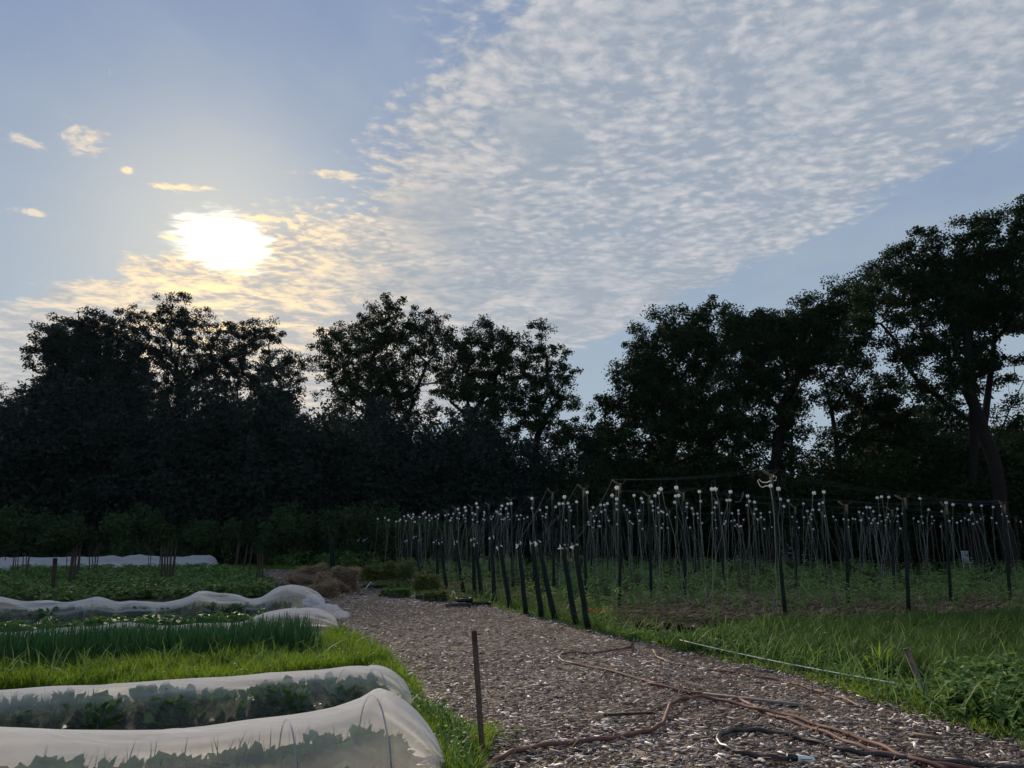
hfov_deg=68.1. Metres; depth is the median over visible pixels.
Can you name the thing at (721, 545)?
trellis post
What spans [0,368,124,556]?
understory tree
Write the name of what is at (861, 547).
trellis post
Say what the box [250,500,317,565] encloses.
round bush
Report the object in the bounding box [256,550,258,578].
wooden stake
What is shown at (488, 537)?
trellis post
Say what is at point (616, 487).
hanging spool
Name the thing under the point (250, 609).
cabbage plant
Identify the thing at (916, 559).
understory tree
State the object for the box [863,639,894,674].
leaf clump
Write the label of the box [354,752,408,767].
cabbage plant
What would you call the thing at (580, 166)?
sky
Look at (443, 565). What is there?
end post
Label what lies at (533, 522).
trellis post
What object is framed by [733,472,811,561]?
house
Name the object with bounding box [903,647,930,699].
pointed stake
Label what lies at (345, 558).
tall crop
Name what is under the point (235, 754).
cabbage plant
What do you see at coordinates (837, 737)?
garden hose
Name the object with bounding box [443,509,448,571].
trellis post
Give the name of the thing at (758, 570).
tomato plant
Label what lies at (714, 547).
strings
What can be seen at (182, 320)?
feathery tree
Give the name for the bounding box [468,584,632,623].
field foliage
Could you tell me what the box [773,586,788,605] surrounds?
tomato plant
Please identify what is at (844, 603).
tomato plant
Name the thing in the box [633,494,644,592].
hanging spool
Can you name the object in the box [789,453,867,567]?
understory tree
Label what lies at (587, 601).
tomato plant
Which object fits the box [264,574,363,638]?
grass fringe
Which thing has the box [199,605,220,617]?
cabbage plant
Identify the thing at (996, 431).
understory tree
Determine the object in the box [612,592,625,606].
tomato plant
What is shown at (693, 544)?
trellis post
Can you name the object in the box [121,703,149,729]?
cabbage plant
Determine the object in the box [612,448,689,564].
understory tree
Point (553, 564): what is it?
trellis post
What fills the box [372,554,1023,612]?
field foliage
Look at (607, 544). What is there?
trellis post
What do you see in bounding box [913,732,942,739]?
wood piece
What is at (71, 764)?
cabbage plant
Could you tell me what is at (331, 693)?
cabbage plant
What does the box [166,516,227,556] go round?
round bush
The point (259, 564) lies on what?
wooden stake
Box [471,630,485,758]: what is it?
wooden stake
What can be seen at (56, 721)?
cabbage plant
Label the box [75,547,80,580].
wooden stake
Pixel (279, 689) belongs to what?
cabbage plant
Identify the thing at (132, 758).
cabbage plant
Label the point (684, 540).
trellis post
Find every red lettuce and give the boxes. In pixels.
[635,621,643,629]
[663,622,672,629]
[675,623,684,630]
[686,625,695,631]
[700,621,708,628]
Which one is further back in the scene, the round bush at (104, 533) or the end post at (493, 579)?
the round bush at (104, 533)
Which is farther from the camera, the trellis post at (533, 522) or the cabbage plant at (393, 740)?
the trellis post at (533, 522)
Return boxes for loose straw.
[264,571,369,601]
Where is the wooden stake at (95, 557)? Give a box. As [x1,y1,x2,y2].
[93,545,96,570]
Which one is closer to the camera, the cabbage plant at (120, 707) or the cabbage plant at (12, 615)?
the cabbage plant at (120, 707)
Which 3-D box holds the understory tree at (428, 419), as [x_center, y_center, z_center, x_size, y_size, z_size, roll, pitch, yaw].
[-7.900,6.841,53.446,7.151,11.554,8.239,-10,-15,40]
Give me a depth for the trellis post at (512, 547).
21.01 m
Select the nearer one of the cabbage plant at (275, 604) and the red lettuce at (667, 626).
the red lettuce at (667, 626)
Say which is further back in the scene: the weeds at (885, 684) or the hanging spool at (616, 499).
the hanging spool at (616, 499)
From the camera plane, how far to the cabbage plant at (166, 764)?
4.62 m
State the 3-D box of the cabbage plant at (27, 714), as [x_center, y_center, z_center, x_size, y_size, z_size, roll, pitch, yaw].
[-3.679,2.622,5.848,0.498,0.343,0.482,2,-12,-7]
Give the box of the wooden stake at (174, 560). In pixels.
[171,543,177,580]
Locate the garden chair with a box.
[961,551,970,569]
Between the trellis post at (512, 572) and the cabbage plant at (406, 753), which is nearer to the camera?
the cabbage plant at (406, 753)
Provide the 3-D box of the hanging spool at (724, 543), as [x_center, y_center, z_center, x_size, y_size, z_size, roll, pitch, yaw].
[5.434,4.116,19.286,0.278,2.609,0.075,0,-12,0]
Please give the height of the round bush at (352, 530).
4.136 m
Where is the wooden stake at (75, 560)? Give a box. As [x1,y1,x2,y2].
[72,545,78,579]
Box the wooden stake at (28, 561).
[26,549,30,576]
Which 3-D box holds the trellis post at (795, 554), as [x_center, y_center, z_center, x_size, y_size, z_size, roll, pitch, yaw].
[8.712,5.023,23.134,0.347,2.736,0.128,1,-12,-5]
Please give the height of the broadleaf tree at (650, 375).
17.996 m
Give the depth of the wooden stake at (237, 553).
38.42 m
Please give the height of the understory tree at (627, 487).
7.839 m
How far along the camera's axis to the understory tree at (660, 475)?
46.77 m
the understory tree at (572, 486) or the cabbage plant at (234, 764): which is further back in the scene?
the understory tree at (572, 486)
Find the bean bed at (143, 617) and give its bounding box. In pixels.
[0,608,268,631]
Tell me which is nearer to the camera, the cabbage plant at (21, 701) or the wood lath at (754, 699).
the cabbage plant at (21, 701)
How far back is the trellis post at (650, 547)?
20.32 m
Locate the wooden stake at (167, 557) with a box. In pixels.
[166,542,168,576]
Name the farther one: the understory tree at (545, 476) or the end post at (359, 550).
the understory tree at (545, 476)
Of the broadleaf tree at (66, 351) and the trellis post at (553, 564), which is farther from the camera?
the broadleaf tree at (66, 351)
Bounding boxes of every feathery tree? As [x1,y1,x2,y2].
[109,291,245,423]
[202,315,318,424]
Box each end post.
[358,539,360,566]
[363,539,364,566]
[404,540,409,577]
[413,535,420,571]
[418,539,423,572]
[433,540,439,582]
[438,541,448,591]
[454,540,464,592]
[470,538,476,598]
[473,541,483,597]
[488,535,496,601]
[496,544,512,610]
[516,542,527,614]
[530,540,543,619]
[535,540,557,620]
[558,543,578,626]
[570,542,590,631]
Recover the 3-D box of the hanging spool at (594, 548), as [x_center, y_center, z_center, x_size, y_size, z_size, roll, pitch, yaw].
[1.725,3.463,16.133,0.274,2.611,0.068,0,-12,-2]
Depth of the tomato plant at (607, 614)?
13.98 m
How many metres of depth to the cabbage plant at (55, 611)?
14.16 m
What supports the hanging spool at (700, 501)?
hanging from the trellis wire
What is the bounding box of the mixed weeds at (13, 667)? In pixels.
[0,623,422,684]
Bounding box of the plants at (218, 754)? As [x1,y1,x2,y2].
[30,714,403,767]
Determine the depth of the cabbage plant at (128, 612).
14.69 m
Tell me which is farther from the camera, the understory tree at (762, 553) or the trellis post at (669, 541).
the understory tree at (762, 553)
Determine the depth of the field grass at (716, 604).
18.10 m
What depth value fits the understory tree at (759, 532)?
51.42 m
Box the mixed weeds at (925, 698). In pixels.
[371,576,1023,740]
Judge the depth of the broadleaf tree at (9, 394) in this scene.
63.30 m
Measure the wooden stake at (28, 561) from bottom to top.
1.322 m
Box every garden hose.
[481,694,948,767]
[558,646,973,767]
[652,649,865,708]
[716,727,1023,767]
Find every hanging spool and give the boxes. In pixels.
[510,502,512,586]
[559,490,565,594]
[586,486,600,607]
[612,486,618,614]
[615,495,617,579]
[623,505,629,588]
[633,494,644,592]
[654,494,659,597]
[654,507,658,587]
[657,486,659,601]
[659,481,689,609]
[674,481,687,617]
[674,491,682,599]
[675,489,680,604]
[698,485,707,611]
[699,497,704,595]
[710,481,713,612]
[710,485,731,606]
[713,504,715,585]
[714,482,728,611]
[722,494,727,586]
[746,491,750,595]
[748,496,756,597]
[753,500,756,582]
[769,478,776,611]
[776,482,780,609]
[799,486,815,600]
[821,497,829,594]
[822,485,840,609]
[876,491,886,590]
[880,495,892,592]
[881,491,889,596]
[918,493,928,584]
[927,508,930,582]
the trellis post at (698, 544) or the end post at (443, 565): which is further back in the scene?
the trellis post at (698, 544)
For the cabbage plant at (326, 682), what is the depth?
7.00 m
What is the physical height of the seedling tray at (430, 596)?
0.291 m
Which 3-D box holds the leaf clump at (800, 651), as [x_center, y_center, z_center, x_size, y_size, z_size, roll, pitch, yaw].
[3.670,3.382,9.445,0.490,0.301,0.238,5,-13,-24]
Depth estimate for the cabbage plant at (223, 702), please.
6.44 m
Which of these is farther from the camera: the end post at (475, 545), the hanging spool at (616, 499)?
the end post at (475, 545)
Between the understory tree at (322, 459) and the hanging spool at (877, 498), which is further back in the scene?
the understory tree at (322, 459)
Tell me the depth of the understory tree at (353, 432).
56.66 m
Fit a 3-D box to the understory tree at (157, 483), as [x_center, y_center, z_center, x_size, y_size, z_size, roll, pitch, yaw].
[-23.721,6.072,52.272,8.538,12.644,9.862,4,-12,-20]
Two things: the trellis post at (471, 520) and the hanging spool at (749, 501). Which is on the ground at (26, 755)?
the trellis post at (471, 520)
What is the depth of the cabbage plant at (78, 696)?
6.21 m
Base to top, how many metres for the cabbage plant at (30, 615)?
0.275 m
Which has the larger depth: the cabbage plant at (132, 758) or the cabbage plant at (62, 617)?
the cabbage plant at (62, 617)
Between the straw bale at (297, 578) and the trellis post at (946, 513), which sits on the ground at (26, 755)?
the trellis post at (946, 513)
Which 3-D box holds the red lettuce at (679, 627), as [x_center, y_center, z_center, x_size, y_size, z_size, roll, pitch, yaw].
[2.958,4.252,13.252,0.222,0.153,0.199,-3,-12,12]
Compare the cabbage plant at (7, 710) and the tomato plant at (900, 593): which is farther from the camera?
the tomato plant at (900, 593)
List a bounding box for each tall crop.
[6,545,194,557]
[263,548,419,566]
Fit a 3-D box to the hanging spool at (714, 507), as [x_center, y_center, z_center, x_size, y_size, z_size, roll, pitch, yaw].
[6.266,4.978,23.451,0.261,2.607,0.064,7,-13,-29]
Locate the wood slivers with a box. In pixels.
[328,599,1022,767]
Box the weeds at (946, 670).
[922,651,1023,729]
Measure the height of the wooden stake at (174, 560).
1.530 m
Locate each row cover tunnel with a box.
[0,554,217,564]
[0,558,214,570]
[0,585,325,625]
[0,665,413,754]
[0,688,445,767]
[5,608,338,637]
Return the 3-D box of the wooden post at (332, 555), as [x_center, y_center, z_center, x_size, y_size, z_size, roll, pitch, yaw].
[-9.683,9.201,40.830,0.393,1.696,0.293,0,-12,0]
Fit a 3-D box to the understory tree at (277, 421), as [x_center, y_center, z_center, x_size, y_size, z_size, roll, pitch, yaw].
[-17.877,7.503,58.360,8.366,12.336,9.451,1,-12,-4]
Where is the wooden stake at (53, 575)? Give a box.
[50,558,57,596]
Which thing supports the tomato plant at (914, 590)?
on the ground at (26, 755)
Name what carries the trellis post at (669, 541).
on the ground at (26, 755)
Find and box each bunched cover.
[312,603,341,616]
[332,610,349,619]
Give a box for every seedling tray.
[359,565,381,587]
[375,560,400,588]
[378,588,395,596]
[389,588,410,597]
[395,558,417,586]
[404,579,413,585]
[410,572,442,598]
[422,590,448,601]
[446,603,471,607]
[454,597,473,602]
[466,601,491,605]
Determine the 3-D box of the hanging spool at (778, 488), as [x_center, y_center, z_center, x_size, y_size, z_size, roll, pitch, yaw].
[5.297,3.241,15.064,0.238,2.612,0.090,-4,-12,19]
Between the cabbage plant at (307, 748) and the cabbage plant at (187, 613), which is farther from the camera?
the cabbage plant at (187, 613)
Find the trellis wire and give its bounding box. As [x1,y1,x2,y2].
[679,489,837,500]
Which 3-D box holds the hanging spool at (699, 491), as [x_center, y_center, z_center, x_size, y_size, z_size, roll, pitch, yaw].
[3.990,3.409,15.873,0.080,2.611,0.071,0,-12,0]
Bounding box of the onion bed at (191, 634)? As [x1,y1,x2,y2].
[0,611,325,666]
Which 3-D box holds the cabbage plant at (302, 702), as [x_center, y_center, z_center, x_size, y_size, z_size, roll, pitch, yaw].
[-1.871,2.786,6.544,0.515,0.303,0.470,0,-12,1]
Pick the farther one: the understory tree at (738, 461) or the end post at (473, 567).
the understory tree at (738, 461)
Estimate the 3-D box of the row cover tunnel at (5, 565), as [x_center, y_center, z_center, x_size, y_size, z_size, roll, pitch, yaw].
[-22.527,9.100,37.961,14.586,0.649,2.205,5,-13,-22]
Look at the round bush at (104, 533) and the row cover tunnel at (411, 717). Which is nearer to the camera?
the row cover tunnel at (411, 717)
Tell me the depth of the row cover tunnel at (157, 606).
14.99 m
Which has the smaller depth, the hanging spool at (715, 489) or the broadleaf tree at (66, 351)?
the hanging spool at (715, 489)
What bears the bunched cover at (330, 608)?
on the row cover tunnel at (157, 606)
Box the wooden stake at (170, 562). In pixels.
[168,544,172,580]
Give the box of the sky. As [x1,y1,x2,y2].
[0,0,1023,539]
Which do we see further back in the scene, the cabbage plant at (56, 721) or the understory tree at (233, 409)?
the understory tree at (233, 409)
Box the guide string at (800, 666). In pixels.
[681,640,921,687]
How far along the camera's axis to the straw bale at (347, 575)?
23.05 m
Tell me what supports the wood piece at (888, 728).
on the path
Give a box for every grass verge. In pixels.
[358,581,1023,747]
[390,673,506,767]
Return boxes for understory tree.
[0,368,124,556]
[0,375,108,556]
[0,380,41,550]
[0,393,31,419]
[2,369,68,463]
[104,376,222,556]
[130,405,204,458]
[149,375,300,562]
[201,357,342,562]
[207,394,253,554]
[246,389,360,551]
[249,402,304,460]
[273,405,356,477]
[289,412,404,556]
[308,391,439,562]
[326,415,393,548]
[335,405,420,477]
[344,402,448,552]
[385,401,502,560]
[412,424,456,561]
[417,401,537,564]
[417,422,495,449]
[470,422,546,560]
[482,421,561,563]
[499,445,573,563]
[512,441,573,561]
[527,449,575,561]
[540,453,639,565]
[550,425,636,561]
[555,416,632,563]
[566,416,668,565]
[601,454,660,563]
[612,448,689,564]
[629,403,746,565]
[638,441,740,560]
[678,425,764,551]
[679,443,768,565]
[680,523,711,562]
[725,443,767,557]
[740,461,790,562]
[747,411,876,568]
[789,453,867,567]
[797,426,858,561]
[810,411,902,562]
[810,456,928,568]
[811,417,944,569]
[861,458,960,569]
[878,392,1023,569]
[892,405,956,566]
[904,422,1023,569]
[958,393,1023,566]
[958,402,1023,566]
[963,425,1022,443]
[1005,389,1023,417]
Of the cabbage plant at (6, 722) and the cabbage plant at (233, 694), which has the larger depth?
the cabbage plant at (233, 694)
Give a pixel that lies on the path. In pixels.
(640, 750)
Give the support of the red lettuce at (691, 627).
on the ground at (26, 755)
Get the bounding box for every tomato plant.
[548,592,559,605]
[560,588,575,608]
[575,594,593,613]
[598,606,616,624]
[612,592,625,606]
[673,580,682,595]
[705,604,721,620]
[753,569,764,581]
[771,582,790,599]
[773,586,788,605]
[838,591,857,609]
[890,585,905,600]
[910,584,920,597]
[947,601,958,611]
[1005,601,1017,609]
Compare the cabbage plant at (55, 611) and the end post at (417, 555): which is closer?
the cabbage plant at (55, 611)
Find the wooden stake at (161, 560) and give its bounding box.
[161,542,162,584]
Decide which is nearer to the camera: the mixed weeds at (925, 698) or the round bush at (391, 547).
the mixed weeds at (925, 698)
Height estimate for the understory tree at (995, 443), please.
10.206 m
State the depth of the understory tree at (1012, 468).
40.67 m
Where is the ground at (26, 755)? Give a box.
[0,548,1023,767]
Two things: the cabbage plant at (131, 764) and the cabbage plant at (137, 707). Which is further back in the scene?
the cabbage plant at (137, 707)
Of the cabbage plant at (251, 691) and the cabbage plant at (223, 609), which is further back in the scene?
the cabbage plant at (223, 609)
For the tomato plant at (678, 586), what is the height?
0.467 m
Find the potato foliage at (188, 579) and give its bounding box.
[0,562,276,600]
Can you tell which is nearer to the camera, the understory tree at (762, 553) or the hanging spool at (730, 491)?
the hanging spool at (730, 491)
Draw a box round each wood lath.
[603,711,657,715]
[702,692,808,706]
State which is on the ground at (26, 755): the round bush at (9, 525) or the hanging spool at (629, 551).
the round bush at (9, 525)
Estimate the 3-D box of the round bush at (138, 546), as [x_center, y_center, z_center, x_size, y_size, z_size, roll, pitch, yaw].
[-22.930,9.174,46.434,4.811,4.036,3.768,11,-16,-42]
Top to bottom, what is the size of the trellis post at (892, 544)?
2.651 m
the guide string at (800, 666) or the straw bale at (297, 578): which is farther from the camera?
the straw bale at (297, 578)
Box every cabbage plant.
[0,609,16,621]
[0,700,23,726]
[0,706,25,747]
[0,708,6,720]
[0,755,56,767]
[1,611,18,623]
[3,697,40,712]
[3,700,50,748]
[5,607,22,613]
[17,609,27,619]
[19,610,38,624]
[21,694,85,728]
[25,754,84,767]
[35,606,62,624]
[43,693,82,707]
[51,692,108,720]
[56,613,69,624]
[59,606,74,622]
[62,696,132,729]
[65,609,90,621]
[65,761,87,767]
[70,607,97,620]
[71,699,130,729]
[72,689,108,707]
[93,606,107,617]
[93,607,118,618]
[93,756,116,767]
[98,695,136,727]
[109,692,135,707]
[113,756,154,767]
[116,606,140,619]
[119,607,140,621]
[119,755,144,767]
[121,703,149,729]
[122,686,170,706]
[126,688,186,729]
[129,709,167,729]
[137,607,153,618]
[137,693,206,729]
[140,751,186,767]
[154,607,177,619]
[154,752,201,767]
[166,608,178,619]
[166,698,215,727]
[174,607,183,614]
[175,753,230,767]
[177,688,225,724]
[178,605,191,618]
[180,607,196,617]
[184,601,204,616]
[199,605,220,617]
[201,702,237,724]
[202,601,219,610]
[205,696,234,724]
[208,742,263,767]
[218,605,229,617]
[218,760,246,767]
[223,689,241,702]
[223,698,264,722]
[224,602,250,615]
[228,756,248,764]
[233,679,277,716]
[243,602,255,612]
[243,741,292,767]
[247,607,256,616]
[252,606,266,615]
[253,682,295,717]
[256,603,274,612]
[260,691,298,716]
[263,754,311,767]
[266,745,283,757]
[267,750,312,767]
[269,686,325,715]
[270,601,280,609]
[275,742,300,754]
[277,601,295,608]
[277,677,319,701]
[292,742,349,767]
[298,729,341,747]
[300,744,334,755]
[306,678,337,695]
[311,683,327,702]
[312,746,336,767]
[314,733,353,747]
[315,682,379,722]
[323,676,363,704]
[329,741,376,762]
[329,755,360,767]
[332,681,374,718]
[348,724,384,749]
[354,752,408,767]
[357,674,387,688]
[362,731,414,759]
[364,683,401,717]
[367,741,411,767]
[371,728,410,748]
[376,749,411,767]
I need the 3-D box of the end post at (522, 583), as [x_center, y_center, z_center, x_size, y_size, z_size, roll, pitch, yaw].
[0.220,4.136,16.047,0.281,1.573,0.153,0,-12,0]
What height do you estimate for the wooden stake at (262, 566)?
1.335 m
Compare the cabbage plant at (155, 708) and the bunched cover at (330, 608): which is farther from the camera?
the bunched cover at (330, 608)
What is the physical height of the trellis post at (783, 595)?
3.069 m
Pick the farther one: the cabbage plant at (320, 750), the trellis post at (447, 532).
the trellis post at (447, 532)
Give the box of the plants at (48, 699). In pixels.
[0,685,102,751]
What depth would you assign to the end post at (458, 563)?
23.17 m
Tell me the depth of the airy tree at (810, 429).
46.93 m
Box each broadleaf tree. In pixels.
[0,382,29,418]
[12,305,173,437]
[298,292,461,437]
[429,313,534,457]
[547,413,624,474]
[582,294,758,565]
[705,265,897,567]
[830,203,1023,572]
[934,272,1006,571]
[1002,194,1023,334]
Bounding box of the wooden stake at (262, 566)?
[262,549,263,580]
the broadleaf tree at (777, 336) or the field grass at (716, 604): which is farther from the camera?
the broadleaf tree at (777, 336)
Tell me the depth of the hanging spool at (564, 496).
17.84 m
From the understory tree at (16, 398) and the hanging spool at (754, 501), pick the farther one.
the understory tree at (16, 398)
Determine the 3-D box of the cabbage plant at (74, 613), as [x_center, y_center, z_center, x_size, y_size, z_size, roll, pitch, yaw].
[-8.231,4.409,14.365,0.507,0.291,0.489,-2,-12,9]
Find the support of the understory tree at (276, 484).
on the ground at (26, 755)
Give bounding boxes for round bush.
[0,500,62,557]
[23,507,103,557]
[87,513,156,556]
[99,502,178,556]
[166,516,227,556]
[205,516,275,564]
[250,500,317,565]
[289,522,339,563]
[312,499,396,565]
[363,503,429,565]
[390,513,453,565]
[428,519,482,565]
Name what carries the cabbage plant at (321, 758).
on the ground at (26, 755)
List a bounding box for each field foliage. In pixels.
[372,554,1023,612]
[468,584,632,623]
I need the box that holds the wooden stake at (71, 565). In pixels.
[68,549,75,583]
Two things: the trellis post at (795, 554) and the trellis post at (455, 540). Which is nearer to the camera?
the trellis post at (795, 554)
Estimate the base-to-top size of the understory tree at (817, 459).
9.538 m
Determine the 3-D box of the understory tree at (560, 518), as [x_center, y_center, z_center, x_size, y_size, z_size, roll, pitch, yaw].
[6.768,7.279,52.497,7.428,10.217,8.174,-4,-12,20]
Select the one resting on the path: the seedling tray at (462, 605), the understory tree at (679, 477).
the seedling tray at (462, 605)
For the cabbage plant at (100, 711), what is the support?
on the ground at (26, 755)
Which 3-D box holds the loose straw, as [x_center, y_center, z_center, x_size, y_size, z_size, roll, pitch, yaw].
[-7.135,7.408,28.321,4.480,0.178,19.819,5,-13,-21]
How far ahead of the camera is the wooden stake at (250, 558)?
28.92 m
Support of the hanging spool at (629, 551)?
hanging from the trellis wire
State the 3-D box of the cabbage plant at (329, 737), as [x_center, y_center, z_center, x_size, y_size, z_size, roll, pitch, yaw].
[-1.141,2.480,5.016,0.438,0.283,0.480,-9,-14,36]
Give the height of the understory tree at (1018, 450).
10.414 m
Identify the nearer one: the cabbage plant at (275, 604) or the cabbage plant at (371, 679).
the cabbage plant at (371, 679)
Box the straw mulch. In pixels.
[607,588,1023,621]
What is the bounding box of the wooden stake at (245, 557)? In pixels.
[243,545,247,571]
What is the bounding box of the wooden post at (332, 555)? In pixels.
[329,539,334,568]
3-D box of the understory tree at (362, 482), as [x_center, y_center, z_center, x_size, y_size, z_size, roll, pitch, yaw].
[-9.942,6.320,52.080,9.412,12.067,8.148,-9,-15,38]
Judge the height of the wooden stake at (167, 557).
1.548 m
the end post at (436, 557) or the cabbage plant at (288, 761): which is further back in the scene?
the end post at (436, 557)
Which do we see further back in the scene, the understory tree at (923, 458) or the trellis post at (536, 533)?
the understory tree at (923, 458)
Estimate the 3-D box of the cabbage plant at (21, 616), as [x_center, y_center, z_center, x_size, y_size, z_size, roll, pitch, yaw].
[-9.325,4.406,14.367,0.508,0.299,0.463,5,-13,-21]
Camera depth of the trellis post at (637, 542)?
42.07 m
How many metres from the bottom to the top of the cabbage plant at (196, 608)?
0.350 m
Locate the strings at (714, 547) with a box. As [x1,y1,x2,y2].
[416,524,1021,577]
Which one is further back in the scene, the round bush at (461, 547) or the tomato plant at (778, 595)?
the round bush at (461, 547)
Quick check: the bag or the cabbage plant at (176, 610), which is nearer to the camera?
the cabbage plant at (176, 610)
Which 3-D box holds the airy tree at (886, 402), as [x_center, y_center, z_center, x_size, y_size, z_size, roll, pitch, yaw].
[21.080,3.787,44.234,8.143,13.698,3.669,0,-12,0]
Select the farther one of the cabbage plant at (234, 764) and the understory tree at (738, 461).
the understory tree at (738, 461)
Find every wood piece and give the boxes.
[880,726,896,729]
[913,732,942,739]
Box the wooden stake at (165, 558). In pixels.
[164,542,165,575]
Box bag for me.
[301,594,324,607]
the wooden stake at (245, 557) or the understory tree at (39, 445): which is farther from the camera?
the understory tree at (39, 445)
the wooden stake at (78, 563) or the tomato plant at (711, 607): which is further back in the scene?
the wooden stake at (78, 563)
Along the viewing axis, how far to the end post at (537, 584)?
15.36 m
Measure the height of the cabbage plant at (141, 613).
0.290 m
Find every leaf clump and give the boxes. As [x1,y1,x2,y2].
[743,615,779,637]
[796,643,824,661]
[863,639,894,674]
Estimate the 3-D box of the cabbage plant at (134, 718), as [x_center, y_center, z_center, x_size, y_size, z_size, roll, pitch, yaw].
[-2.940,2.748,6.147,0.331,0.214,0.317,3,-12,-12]
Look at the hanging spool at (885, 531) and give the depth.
17.91 m
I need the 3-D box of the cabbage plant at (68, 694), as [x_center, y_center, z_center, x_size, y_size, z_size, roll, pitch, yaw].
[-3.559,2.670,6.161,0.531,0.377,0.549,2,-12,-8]
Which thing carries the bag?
on the ground at (26, 755)
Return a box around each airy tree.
[495,317,583,562]
[756,397,834,566]
[802,334,943,568]
[852,372,1023,563]
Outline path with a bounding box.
[258,569,1023,767]
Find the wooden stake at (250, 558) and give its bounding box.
[248,545,252,575]
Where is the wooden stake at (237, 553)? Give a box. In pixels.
[234,541,240,565]
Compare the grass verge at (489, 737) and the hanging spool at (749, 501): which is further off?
the hanging spool at (749, 501)
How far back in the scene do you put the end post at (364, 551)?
43.21 m
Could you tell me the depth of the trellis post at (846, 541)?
17.89 m
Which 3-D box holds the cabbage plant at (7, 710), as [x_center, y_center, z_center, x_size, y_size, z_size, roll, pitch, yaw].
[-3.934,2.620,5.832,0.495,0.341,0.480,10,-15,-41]
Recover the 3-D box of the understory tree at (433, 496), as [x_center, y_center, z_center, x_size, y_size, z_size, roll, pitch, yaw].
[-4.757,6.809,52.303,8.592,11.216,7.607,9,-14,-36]
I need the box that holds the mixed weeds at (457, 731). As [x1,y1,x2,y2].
[397,679,501,767]
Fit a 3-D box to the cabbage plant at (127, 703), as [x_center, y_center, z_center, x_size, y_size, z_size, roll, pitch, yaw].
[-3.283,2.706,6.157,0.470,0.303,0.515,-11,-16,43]
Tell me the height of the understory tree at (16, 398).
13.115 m
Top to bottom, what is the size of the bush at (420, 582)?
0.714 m
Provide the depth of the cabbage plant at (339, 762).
4.65 m
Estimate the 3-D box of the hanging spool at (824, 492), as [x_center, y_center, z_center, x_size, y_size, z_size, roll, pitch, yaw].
[6.749,3.439,16.017,0.214,2.612,0.072,3,-12,-15]
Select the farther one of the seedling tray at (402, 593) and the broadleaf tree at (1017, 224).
the broadleaf tree at (1017, 224)
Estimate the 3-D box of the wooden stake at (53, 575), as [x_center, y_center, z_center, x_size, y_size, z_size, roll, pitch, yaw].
[-12.651,5.381,20.904,0.128,1.128,0.068,0,-12,0]
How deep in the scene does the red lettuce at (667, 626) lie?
13.48 m
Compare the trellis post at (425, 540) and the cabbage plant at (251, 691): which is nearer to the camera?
the cabbage plant at (251, 691)
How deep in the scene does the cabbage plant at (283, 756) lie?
4.70 m
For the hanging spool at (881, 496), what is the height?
2.610 m
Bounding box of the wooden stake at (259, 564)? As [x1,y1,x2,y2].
[259,552,260,577]
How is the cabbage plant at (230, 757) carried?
on the ground at (26, 755)
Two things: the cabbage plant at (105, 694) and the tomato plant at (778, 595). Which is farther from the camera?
the tomato plant at (778, 595)
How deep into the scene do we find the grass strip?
8.43 m
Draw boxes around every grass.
[218,559,378,572]
[455,583,1023,635]
[473,718,518,758]
[660,604,1023,682]
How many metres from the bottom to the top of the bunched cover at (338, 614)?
0.178 m
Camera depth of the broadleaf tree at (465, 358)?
57.72 m
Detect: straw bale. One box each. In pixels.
[284,571,317,585]
[293,562,329,575]
[293,578,341,598]
[314,573,352,593]
[331,564,362,591]
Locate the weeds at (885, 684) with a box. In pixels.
[625,631,918,695]
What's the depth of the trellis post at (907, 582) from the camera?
16.50 m
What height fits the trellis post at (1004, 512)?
2.627 m
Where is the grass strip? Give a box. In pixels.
[0,623,418,699]
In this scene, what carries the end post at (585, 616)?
on the path
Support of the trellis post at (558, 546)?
on the ground at (26, 755)
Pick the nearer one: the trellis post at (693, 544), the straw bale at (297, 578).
the straw bale at (297, 578)
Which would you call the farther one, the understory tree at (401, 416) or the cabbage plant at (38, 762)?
the understory tree at (401, 416)
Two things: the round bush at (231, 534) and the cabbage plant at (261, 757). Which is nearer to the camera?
the cabbage plant at (261, 757)
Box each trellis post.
[423,515,427,568]
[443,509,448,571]
[452,506,456,576]
[468,504,474,537]
[485,502,490,580]
[501,515,504,556]
[506,497,514,586]
[528,496,537,589]
[535,516,536,557]
[547,489,555,595]
[555,514,559,572]
[578,484,588,595]
[587,511,594,577]
[604,514,609,572]
[612,480,625,609]
[634,514,638,566]
[642,492,654,600]
[665,508,671,577]
[677,489,687,597]
[689,507,695,579]
[695,513,699,570]
[713,498,725,588]
[751,513,756,574]
[762,469,787,618]
[790,503,797,590]
[820,511,823,575]
[838,501,850,608]
[857,514,862,573]
[886,507,895,588]
[895,494,910,613]
[922,515,929,575]
[940,501,952,601]
[977,514,985,580]
[998,500,1011,602]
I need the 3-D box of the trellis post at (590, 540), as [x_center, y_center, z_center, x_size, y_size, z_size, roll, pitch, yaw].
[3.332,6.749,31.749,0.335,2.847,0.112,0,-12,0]

